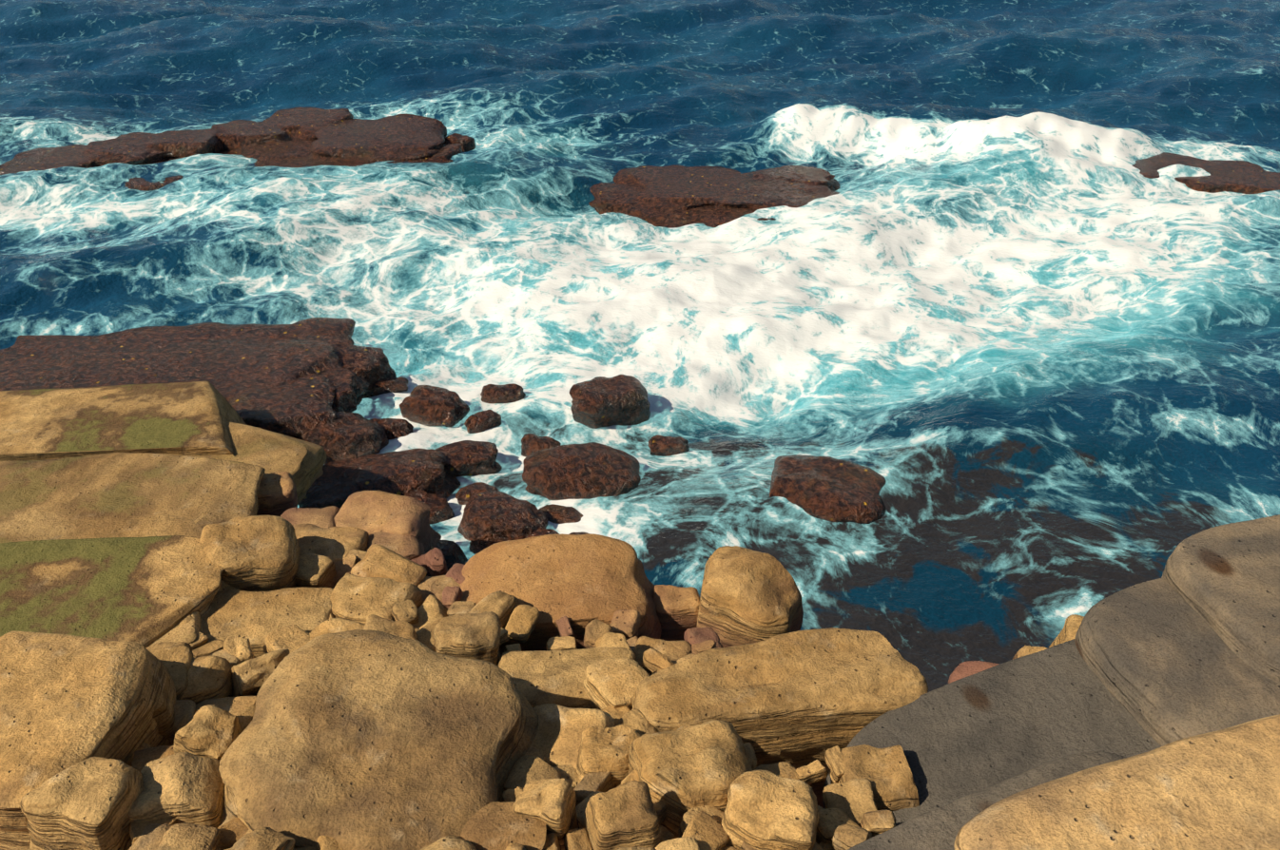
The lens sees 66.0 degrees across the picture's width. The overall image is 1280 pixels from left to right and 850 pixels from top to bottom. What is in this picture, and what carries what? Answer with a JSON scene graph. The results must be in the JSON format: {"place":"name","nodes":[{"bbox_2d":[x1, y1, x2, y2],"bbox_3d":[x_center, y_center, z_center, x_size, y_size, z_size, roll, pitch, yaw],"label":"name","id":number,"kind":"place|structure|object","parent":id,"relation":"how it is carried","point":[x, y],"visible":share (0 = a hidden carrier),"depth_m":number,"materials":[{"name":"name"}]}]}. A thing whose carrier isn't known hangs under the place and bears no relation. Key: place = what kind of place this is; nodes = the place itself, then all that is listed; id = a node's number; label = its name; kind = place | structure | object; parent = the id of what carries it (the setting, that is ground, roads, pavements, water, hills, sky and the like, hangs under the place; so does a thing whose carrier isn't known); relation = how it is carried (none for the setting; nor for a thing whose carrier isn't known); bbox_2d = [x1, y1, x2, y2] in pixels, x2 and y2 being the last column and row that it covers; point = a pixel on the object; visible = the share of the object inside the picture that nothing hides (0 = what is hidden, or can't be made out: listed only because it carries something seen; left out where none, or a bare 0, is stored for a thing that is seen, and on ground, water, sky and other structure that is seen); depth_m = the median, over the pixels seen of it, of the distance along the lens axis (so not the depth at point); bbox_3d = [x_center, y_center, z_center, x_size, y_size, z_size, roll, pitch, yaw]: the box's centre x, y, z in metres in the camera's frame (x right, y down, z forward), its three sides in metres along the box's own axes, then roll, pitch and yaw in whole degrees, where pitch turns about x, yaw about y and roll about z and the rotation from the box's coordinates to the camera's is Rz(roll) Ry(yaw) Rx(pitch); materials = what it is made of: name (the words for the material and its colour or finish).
{"place":"outdoors","nodes":[
{"label":"outdoors","id":0,"kind":"place"},
{"bbox_2d":[0,0,1279,692],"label":"sea","id":1,"kind":"structure","parent":0,"point":[998,314],"depth_m":18.32,"materials":[{"name":"blue liquid"}]},
{"bbox_2d":[0,106,1279,228],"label":"reef rocks","id":2,"kind":"object","parent":1,"relation":"in","point":[672,196],"visible":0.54,"depth_m":22.55,"materials":[{"name":"stone"}]},
{"bbox_3d":[-6.066,3.908,10.713,39.923,8.830,18.000,1,32,1],"label":"shore bedrock","id":3,"kind":"object","parent":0,"visible":0},
{"bbox_2d":[0,381,326,849],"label":"rock ledges","id":4,"kind":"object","parent":3,"relation":"on","point":[115,500],"depth_m":8.59,"materials":[{"name":"beige stone"}]},
{"bbox_2d":[0,317,885,576],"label":"seaweed rocks","id":5,"kind":"object","parent":3,"relation":"on","point":[316,380],"visible":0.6,"depth_m":13.13,"materials":[{"name":"stone"}]},
{"bbox_2d":[19,471,928,849],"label":"shore boulders","id":6,"kind":"object","parent":3,"relation":"on","point":[358,679],"visible":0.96,"depth_m":6.41,"materials":[{"name":"stone"}]},
{"bbox_2d":[822,514,1279,849],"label":"sandstone ledge","id":7,"kind":"object","parent":3,"relation":"on","point":[1143,716],"visible":1,"depth_m":6.33,"materials":[{"name":"grey stone"}]}
]}

